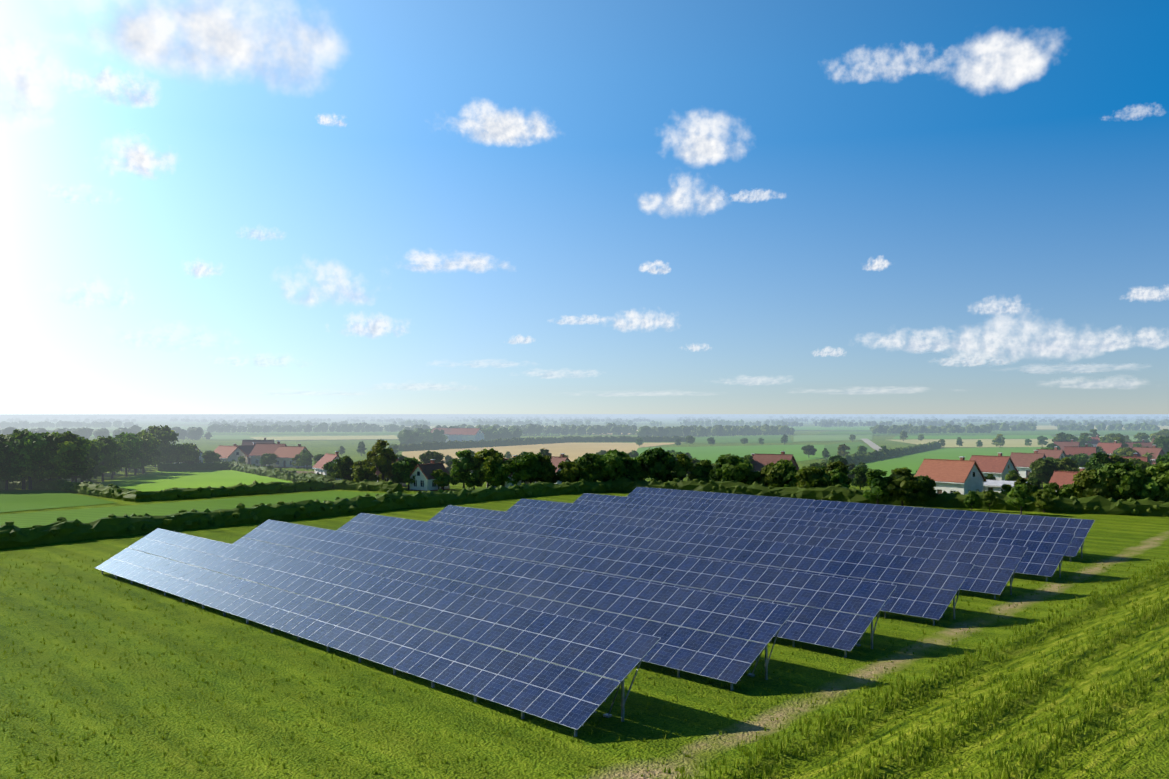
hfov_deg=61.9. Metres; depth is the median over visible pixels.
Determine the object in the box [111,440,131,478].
tree
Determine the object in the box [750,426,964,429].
field
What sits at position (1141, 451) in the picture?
village house
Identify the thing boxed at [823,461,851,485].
tree
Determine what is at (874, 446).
field
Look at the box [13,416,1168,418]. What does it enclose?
forest
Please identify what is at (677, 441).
tree
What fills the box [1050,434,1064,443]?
tree
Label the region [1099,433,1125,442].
tree
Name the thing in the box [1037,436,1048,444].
tree
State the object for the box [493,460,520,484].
tree
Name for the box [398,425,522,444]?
forest
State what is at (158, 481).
field
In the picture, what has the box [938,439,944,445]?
tree
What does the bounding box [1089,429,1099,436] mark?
tree
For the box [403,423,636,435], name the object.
tree line
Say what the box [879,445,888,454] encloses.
tree
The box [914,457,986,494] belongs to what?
house
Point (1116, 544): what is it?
ground
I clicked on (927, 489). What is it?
tree
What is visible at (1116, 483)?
tree
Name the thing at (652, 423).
forest
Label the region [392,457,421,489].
tree
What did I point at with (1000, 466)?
house
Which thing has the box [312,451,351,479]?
house
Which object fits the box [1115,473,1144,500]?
tree
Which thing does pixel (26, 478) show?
tree
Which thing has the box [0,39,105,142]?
cloud
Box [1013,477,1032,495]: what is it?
tree
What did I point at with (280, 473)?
hedge
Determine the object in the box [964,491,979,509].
tree
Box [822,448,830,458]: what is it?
tree
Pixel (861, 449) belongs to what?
tree
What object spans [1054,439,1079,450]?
village house
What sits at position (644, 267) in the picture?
cloud
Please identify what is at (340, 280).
cloud
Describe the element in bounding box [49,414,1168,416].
forest
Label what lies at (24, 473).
tree
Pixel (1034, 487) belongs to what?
tree
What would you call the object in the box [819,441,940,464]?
hedge
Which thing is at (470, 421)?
distant tree line
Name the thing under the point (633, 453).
tree
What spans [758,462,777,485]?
tree
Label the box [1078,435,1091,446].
tree
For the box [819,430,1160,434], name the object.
field
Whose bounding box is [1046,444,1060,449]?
tree
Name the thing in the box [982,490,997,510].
tree
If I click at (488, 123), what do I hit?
cloud
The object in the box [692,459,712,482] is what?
tree
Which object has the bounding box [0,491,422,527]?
field
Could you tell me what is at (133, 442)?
tree
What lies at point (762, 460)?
red house
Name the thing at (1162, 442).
tree
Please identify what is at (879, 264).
cloud
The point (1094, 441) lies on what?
village house
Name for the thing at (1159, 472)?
tree
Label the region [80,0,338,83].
cloud
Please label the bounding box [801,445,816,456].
tree
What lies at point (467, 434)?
house
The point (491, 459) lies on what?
tree
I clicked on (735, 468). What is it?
tree
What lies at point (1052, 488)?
tree
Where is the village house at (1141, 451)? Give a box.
[1132,445,1164,464]
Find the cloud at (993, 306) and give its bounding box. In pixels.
[979,301,1053,325]
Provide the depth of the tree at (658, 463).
197.20 m
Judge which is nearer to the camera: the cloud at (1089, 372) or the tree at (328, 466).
the tree at (328, 466)
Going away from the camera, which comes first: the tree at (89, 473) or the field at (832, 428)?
the tree at (89, 473)
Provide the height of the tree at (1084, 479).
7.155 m
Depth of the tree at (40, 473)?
203.56 m
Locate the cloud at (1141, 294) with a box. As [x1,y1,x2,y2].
[1130,287,1168,299]
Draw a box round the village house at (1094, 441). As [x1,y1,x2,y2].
[1087,435,1099,446]
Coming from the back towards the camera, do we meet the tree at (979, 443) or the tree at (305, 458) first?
the tree at (979, 443)
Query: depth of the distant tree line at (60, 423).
1115.35 m
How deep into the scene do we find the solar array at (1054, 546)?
108.10 m
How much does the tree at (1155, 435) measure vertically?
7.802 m
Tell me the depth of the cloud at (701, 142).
8661.16 m
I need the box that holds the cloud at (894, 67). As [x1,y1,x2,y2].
[835,51,915,79]
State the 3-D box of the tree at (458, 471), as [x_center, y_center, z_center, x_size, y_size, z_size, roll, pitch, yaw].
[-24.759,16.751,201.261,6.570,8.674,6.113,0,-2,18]
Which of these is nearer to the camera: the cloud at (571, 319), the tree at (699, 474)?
the tree at (699, 474)
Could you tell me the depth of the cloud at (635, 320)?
8962.38 m
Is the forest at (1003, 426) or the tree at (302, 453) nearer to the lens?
the tree at (302, 453)
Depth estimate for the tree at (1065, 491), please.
165.76 m
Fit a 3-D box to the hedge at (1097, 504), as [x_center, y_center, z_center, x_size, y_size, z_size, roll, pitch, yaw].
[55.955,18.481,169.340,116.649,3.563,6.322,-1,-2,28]
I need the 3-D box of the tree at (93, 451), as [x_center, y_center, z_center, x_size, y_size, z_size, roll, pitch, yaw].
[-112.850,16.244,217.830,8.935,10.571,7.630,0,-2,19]
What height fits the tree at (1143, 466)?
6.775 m
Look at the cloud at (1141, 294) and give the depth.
7762.82 m
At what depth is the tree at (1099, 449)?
293.37 m
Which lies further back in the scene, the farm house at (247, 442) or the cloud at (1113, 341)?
the cloud at (1113, 341)
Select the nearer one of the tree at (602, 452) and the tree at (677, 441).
the tree at (602, 452)
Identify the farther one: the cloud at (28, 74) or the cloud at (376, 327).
the cloud at (376, 327)
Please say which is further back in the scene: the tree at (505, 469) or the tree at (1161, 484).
the tree at (505, 469)
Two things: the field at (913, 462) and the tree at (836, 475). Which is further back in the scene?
the field at (913, 462)
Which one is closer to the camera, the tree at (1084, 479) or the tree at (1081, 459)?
the tree at (1084, 479)
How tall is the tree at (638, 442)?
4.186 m
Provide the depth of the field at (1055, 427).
1086.54 m
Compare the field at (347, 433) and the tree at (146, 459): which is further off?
the field at (347, 433)
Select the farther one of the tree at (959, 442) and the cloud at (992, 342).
the cloud at (992, 342)
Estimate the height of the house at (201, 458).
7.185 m
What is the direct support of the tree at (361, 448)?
on the ground
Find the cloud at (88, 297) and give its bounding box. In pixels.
[75,281,126,304]
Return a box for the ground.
[0,414,1168,778]
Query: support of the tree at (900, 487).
on the ground
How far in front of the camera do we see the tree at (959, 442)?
457.51 m
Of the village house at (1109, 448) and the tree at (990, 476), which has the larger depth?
the village house at (1109, 448)
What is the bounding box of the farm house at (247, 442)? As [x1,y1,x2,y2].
[241,438,273,444]
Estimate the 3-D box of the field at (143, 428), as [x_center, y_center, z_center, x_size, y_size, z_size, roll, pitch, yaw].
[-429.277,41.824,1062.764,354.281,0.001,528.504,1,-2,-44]
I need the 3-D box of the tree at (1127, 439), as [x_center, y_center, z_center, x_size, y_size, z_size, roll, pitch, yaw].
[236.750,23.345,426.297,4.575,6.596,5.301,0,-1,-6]
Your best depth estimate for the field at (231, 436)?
703.87 m
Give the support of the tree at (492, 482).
on the ground
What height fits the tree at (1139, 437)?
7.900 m
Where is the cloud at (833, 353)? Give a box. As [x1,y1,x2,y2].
[815,347,840,355]
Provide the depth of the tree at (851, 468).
226.77 m
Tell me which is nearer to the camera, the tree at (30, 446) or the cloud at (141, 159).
the tree at (30, 446)
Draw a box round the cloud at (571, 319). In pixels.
[558,316,603,323]
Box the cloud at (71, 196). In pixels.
[59,190,77,200]
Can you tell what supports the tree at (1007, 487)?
on the ground
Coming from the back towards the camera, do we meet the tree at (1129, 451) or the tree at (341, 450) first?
the tree at (341, 450)
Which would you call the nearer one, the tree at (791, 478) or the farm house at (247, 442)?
the tree at (791, 478)
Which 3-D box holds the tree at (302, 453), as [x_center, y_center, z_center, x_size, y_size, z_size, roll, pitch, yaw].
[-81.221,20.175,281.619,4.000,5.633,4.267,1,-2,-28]
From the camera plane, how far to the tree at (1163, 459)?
186.52 m
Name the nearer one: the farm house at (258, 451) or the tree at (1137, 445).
the farm house at (258, 451)
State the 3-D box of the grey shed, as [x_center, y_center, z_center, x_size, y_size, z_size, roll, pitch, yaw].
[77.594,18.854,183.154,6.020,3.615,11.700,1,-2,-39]
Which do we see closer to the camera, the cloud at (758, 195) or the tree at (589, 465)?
the tree at (589, 465)
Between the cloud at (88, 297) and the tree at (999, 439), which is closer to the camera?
the tree at (999, 439)
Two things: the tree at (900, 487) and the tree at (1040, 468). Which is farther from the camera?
the tree at (1040, 468)
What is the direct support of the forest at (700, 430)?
on the ground
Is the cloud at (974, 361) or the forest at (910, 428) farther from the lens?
the cloud at (974, 361)
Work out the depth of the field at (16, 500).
176.51 m
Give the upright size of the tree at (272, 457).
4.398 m
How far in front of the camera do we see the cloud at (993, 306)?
8263.77 m
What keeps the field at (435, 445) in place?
on the ground
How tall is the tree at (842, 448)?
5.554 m
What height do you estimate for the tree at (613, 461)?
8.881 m
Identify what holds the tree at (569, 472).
on the ground
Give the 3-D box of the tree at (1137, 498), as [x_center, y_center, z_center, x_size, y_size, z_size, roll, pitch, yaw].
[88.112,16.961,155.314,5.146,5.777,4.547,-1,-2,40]
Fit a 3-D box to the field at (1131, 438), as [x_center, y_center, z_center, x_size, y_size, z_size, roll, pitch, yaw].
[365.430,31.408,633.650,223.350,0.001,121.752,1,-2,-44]
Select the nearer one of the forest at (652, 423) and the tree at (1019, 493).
the tree at (1019, 493)
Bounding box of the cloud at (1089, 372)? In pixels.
[990,362,1133,379]
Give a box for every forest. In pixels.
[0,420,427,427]
[0,425,211,439]
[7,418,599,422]
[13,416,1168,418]
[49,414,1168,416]
[207,422,404,432]
[398,419,787,425]
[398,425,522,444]
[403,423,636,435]
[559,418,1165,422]
[635,424,794,436]
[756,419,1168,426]
[870,423,992,433]
[990,422,1159,430]
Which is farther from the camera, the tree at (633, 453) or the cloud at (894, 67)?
the cloud at (894, 67)
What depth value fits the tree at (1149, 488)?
152.95 m
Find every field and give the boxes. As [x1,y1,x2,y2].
[0,421,267,423]
[0,490,116,511]
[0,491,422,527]
[27,426,329,430]
[98,470,291,498]
[204,431,557,434]
[210,434,397,438]
[250,435,398,439]
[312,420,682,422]
[402,443,674,467]
[626,434,792,442]
[636,445,824,463]
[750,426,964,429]
[761,420,1160,422]
[793,435,871,441]
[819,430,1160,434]
[824,442,873,458]
[848,447,1046,476]
[862,439,894,456]
[891,439,1053,446]
[893,435,1053,438]
[1036,425,1168,429]
[1076,436,1150,440]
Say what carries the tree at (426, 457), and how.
on the ground
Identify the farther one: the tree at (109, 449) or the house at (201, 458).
the house at (201, 458)
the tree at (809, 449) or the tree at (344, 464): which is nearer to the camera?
the tree at (344, 464)
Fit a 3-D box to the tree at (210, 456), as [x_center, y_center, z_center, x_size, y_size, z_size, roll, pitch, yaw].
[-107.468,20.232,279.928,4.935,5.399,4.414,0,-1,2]
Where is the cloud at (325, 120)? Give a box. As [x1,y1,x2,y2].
[320,115,343,125]
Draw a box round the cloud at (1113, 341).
[1080,331,1167,365]
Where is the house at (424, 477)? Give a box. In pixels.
[409,459,449,490]
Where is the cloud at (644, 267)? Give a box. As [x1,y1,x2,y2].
[640,261,669,273]
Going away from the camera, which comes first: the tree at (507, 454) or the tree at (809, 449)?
the tree at (507, 454)
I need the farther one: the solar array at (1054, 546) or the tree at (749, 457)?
the tree at (749, 457)
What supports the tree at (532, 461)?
on the ground
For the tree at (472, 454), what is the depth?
238.65 m
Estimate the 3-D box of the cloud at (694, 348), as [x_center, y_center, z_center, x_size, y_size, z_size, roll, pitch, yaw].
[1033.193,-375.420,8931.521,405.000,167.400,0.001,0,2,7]
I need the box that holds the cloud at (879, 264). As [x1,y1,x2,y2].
[866,259,888,269]
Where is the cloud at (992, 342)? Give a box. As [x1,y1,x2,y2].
[962,316,1095,373]
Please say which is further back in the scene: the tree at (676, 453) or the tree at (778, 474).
the tree at (676, 453)
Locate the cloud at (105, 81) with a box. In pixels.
[24,36,153,132]
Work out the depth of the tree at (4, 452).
199.54 m
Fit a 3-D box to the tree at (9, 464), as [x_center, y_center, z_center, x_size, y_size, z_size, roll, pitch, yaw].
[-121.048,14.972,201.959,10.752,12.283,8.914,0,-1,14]
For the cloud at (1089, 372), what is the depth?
7988.95 m
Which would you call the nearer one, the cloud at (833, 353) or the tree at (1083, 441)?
the tree at (1083, 441)
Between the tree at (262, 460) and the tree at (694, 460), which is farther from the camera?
the tree at (262, 460)
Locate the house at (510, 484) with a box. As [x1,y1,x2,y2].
[486,455,528,487]
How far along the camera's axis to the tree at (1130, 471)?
155.29 m
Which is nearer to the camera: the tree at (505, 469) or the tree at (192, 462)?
the tree at (505, 469)
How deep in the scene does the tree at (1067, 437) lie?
404.49 m
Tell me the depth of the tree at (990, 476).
193.81 m
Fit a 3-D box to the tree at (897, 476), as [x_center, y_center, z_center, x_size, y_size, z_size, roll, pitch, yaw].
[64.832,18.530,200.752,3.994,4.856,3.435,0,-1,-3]
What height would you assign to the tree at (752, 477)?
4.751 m
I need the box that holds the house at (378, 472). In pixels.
[375,458,405,485]
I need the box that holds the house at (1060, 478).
[1049,468,1084,491]
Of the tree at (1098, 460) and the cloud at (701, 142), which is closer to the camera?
the tree at (1098, 460)
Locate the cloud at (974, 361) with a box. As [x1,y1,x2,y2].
[914,348,1013,364]
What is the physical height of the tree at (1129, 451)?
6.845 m
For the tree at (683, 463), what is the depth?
197.84 m
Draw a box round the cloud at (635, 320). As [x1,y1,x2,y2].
[615,311,672,330]
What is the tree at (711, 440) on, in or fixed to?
on the ground
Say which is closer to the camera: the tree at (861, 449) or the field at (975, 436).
the tree at (861, 449)
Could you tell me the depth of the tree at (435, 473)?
199.83 m
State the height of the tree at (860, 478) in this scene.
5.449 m
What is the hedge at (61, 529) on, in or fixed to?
on the ground
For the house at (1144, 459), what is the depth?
220.05 m
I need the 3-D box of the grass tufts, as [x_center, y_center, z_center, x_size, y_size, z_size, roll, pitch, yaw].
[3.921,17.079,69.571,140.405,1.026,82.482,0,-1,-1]
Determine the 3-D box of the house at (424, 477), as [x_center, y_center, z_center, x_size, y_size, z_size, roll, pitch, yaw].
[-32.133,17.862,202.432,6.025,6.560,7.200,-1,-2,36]
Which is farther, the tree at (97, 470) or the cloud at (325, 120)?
the cloud at (325, 120)
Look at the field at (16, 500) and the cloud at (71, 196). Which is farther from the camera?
the cloud at (71, 196)
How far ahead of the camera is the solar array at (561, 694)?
61.87 m
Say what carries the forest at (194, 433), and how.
on the ground
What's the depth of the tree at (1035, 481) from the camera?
190.50 m
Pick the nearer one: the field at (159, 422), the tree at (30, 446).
the tree at (30, 446)
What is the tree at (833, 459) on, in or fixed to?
on the ground
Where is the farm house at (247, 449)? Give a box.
[236,443,255,463]
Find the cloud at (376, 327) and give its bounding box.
[351,316,390,336]
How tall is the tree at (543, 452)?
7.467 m
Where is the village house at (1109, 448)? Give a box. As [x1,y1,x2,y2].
[1097,441,1123,455]
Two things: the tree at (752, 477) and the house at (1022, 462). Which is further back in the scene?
the house at (1022, 462)
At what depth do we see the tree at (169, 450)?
273.34 m
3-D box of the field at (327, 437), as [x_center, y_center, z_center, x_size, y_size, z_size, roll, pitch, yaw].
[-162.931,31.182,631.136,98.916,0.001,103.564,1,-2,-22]
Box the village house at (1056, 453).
[1037,447,1066,459]
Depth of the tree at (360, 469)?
203.38 m
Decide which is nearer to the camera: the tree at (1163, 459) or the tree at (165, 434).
the tree at (1163, 459)
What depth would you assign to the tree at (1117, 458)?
184.75 m
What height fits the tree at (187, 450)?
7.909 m
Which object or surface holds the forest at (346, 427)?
on the ground
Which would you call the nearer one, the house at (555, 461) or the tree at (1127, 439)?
the house at (555, 461)
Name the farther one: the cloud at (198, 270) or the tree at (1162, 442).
the cloud at (198, 270)
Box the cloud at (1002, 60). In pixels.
[957,34,1046,89]
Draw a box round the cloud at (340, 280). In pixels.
[286,265,361,303]
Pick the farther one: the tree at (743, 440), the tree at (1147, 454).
the tree at (743, 440)
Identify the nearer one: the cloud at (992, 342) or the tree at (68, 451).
the tree at (68, 451)
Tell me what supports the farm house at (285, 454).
on the ground
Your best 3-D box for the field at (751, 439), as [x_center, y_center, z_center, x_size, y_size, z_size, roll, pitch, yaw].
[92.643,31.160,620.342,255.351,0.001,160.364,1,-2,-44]
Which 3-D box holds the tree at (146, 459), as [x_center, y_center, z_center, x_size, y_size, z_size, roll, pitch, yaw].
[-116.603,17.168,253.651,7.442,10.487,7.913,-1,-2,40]
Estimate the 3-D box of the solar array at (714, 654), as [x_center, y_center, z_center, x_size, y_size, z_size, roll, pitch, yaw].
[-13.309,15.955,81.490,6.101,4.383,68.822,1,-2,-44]
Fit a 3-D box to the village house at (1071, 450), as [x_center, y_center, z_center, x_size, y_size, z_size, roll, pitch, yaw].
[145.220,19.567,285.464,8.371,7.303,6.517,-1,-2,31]
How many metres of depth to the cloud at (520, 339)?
8968.41 m
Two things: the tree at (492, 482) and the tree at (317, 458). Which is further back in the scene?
the tree at (317, 458)
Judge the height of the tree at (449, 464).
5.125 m
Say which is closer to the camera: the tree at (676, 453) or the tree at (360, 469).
the tree at (360, 469)
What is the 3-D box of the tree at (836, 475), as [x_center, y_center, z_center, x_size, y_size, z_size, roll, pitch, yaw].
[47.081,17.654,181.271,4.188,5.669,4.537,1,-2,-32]
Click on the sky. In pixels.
(1047, 194)
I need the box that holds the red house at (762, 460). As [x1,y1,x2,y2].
[751,451,798,472]
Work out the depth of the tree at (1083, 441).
388.61 m
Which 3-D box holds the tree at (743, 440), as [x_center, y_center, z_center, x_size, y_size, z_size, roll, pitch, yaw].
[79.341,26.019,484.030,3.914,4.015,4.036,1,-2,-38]
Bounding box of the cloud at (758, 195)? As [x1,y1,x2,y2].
[714,189,768,200]
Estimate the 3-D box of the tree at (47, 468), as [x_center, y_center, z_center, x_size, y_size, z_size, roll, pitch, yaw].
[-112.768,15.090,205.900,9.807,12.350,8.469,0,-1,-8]
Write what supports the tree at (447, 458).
on the ground
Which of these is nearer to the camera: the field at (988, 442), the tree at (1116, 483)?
the tree at (1116, 483)
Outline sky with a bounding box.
[0,0,1168,413]
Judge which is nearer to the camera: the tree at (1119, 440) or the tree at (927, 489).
the tree at (927, 489)
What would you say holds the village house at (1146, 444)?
on the ground
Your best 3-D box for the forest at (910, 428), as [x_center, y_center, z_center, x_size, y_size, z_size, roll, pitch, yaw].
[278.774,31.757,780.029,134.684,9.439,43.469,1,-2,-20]
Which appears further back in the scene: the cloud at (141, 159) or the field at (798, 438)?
the cloud at (141, 159)
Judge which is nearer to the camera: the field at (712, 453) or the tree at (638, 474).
the tree at (638, 474)
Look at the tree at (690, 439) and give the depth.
475.41 m
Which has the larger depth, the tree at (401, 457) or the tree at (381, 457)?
the tree at (401, 457)
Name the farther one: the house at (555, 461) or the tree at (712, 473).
the house at (555, 461)
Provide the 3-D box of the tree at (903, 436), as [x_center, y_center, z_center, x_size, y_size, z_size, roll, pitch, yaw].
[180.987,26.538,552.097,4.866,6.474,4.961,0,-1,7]
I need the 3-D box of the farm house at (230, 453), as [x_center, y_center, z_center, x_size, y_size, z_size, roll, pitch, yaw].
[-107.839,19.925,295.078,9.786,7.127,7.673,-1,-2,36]
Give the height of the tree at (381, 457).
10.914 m
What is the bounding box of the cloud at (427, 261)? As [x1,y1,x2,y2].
[410,251,487,270]
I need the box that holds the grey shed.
[984,480,1030,492]
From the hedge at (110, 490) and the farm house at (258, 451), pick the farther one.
the farm house at (258, 451)
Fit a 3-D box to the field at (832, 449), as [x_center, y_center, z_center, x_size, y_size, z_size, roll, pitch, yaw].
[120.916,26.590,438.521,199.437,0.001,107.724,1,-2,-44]
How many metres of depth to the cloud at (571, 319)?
8976.56 m
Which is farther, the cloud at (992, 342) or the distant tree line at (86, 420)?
the cloud at (992, 342)
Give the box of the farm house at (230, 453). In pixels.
[214,444,248,463]
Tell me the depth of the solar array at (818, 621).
77.06 m
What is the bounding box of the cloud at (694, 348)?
[690,345,704,350]
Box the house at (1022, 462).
[1010,450,1045,477]
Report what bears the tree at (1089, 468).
on the ground
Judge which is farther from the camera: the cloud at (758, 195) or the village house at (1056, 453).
the cloud at (758, 195)
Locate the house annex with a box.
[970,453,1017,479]
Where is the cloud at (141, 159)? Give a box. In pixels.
[66,139,173,204]
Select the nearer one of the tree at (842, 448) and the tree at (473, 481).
the tree at (473, 481)
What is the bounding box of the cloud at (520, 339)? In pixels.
[510,336,530,343]
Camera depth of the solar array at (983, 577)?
99.05 m
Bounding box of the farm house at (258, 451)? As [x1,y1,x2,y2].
[249,441,286,465]
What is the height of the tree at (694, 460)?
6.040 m
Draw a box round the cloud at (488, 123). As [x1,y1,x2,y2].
[459,103,548,144]
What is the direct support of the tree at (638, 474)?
on the ground
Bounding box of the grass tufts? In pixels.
[0,553,1168,778]
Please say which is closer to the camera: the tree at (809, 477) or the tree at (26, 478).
the tree at (809, 477)
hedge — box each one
[0,479,403,501]
[0,479,611,548]
[157,460,335,481]
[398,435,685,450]
[609,477,1168,516]
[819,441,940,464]
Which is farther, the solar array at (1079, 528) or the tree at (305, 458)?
the tree at (305, 458)
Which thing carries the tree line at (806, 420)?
on the ground
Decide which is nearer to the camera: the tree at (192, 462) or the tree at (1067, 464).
the tree at (1067, 464)
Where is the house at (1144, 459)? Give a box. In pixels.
[1109,453,1147,461]
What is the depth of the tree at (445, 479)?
199.59 m
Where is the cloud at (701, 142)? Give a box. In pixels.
[671,113,756,192]
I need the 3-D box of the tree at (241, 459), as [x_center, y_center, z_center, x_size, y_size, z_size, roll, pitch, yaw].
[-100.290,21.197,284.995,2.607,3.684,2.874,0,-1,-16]
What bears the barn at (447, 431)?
on the ground
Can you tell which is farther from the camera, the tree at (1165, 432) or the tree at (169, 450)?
the tree at (1165, 432)
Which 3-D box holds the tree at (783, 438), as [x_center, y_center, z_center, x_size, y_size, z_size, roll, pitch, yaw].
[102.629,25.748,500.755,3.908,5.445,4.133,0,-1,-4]
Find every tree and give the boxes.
[0,431,53,489]
[0,434,16,481]
[0,435,23,489]
[3,429,42,488]
[16,471,45,482]
[31,432,57,481]
[32,432,72,480]
[39,431,91,478]
[69,453,97,481]
[80,443,100,482]
[89,439,106,480]
[93,435,120,480]
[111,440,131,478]
[112,432,142,476]
[134,437,152,474]
[135,432,161,473]
[141,425,179,462]
[161,443,181,463]
[173,443,199,462]
[184,450,199,463]
[202,451,219,462]
[238,456,245,463]
[259,453,270,465]
[263,453,277,465]
[291,454,298,467]
[296,450,308,467]
[299,453,312,468]
[313,454,323,463]
[322,460,337,478]
[331,455,354,480]
[338,446,345,455]
[350,460,374,481]
[356,441,366,455]
[365,439,397,480]
[389,444,399,453]
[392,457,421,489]
[395,454,407,461]
[419,451,444,463]
[431,469,447,489]
[436,473,450,490]
[444,455,452,464]
[446,458,459,473]
[448,449,479,487]
[458,449,475,471]
[465,466,483,488]
[473,448,504,487]
[487,469,504,487]
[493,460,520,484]
[504,451,511,458]
[508,455,536,484]
[514,452,551,483]
[533,455,556,483]
[539,448,551,455]
[556,460,581,482]
[573,452,604,481]
[596,450,606,454]
[599,449,633,479]
[624,457,650,480]
[628,450,638,457]
[635,438,642,445]
[638,447,676,481]
[670,453,695,480]
[671,451,688,459]
[675,439,680,444]
[685,435,694,443]
[686,458,699,478]
[690,462,712,481]
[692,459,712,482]
[707,437,715,443]
[709,464,721,480]
[714,454,752,481]
[740,438,747,445]
[742,454,755,471]
[742,470,760,484]
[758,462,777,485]
[767,464,791,487]
[772,459,795,486]
[780,434,787,444]
[783,471,798,486]
[795,466,832,488]
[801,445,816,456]
[808,462,823,467]
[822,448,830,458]
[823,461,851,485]
[827,455,849,475]
[828,469,849,487]
[837,444,849,456]
[847,463,854,478]
[849,434,855,441]
[849,465,868,488]
[856,445,866,454]
[863,468,895,503]
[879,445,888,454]
[880,467,924,505]
[890,468,901,478]
[900,431,907,440]
[909,475,937,500]
[918,434,923,440]
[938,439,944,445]
[956,437,962,446]
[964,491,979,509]
[976,440,982,447]
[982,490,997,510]
[986,473,995,479]
[994,434,1004,445]
[1000,484,1011,494]
[1005,469,1020,480]
[1005,484,1036,514]
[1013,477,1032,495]
[1025,439,1031,445]
[1027,458,1054,489]
[1027,484,1037,496]
[1028,477,1041,489]
[1033,489,1055,512]
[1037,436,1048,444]
[1042,458,1060,480]
[1043,482,1058,497]
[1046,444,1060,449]
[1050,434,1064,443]
[1055,457,1078,472]
[1057,483,1076,497]
[1061,433,1077,440]
[1068,454,1088,468]
[1069,468,1118,500]
[1076,438,1087,446]
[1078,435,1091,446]
[1078,465,1096,471]
[1085,452,1115,469]
[1088,462,1147,498]
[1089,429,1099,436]
[1096,446,1105,452]
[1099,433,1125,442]
[1101,469,1119,500]
[1110,454,1128,463]
[1113,437,1128,447]
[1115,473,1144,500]
[1117,447,1136,455]
[1125,435,1131,441]
[1125,458,1150,464]
[1126,493,1140,499]
[1132,432,1149,442]
[1132,443,1141,447]
[1133,475,1163,500]
[1134,462,1151,470]
[1142,452,1153,457]
[1145,461,1168,501]
[1149,432,1165,441]
[1153,436,1168,454]
[1155,452,1168,463]
[1157,429,1168,436]
[1157,482,1168,501]
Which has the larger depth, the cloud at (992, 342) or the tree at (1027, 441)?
the cloud at (992, 342)
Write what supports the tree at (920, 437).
on the ground
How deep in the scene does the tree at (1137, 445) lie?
325.90 m
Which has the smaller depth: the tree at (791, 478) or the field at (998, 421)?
the tree at (791, 478)
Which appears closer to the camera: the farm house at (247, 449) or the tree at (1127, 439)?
the farm house at (247, 449)
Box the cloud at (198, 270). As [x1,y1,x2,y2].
[192,263,211,276]
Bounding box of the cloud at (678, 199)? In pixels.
[640,179,748,211]
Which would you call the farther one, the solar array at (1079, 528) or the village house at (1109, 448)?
the village house at (1109, 448)
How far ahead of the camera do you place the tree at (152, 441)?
256.22 m
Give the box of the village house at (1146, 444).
[1125,440,1151,447]
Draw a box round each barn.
[430,428,452,441]
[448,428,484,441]
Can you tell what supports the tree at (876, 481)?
on the ground
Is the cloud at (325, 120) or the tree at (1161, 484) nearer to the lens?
the tree at (1161, 484)
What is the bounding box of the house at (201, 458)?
[177,445,203,462]
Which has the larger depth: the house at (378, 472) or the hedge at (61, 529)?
the house at (378, 472)
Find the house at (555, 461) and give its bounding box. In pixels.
[535,453,569,483]
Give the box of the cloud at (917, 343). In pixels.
[878,331,979,365]
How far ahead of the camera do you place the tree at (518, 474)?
197.83 m
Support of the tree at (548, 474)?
on the ground
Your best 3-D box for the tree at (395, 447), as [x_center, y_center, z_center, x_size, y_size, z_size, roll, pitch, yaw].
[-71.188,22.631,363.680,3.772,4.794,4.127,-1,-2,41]
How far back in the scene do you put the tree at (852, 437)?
551.60 m
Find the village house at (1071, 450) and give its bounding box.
[1064,444,1096,455]
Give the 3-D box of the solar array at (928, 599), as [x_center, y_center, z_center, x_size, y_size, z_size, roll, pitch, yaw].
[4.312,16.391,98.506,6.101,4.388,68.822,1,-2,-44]
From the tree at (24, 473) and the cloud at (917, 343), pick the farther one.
the cloud at (917, 343)
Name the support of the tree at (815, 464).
on the ground
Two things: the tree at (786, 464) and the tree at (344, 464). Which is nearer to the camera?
the tree at (786, 464)
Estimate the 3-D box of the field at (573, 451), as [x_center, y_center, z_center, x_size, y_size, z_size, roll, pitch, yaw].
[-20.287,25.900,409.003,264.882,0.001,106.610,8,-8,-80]
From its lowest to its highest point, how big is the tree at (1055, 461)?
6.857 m
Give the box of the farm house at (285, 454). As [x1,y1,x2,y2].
[272,444,313,467]
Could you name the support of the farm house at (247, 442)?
on the ground
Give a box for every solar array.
[95,528,660,736]
[233,519,795,690]
[336,513,896,657]
[427,505,974,625]
[506,499,1027,599]
[573,493,1074,580]
[626,487,1094,561]
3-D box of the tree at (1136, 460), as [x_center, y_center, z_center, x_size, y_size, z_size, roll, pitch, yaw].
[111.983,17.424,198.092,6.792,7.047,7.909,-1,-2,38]

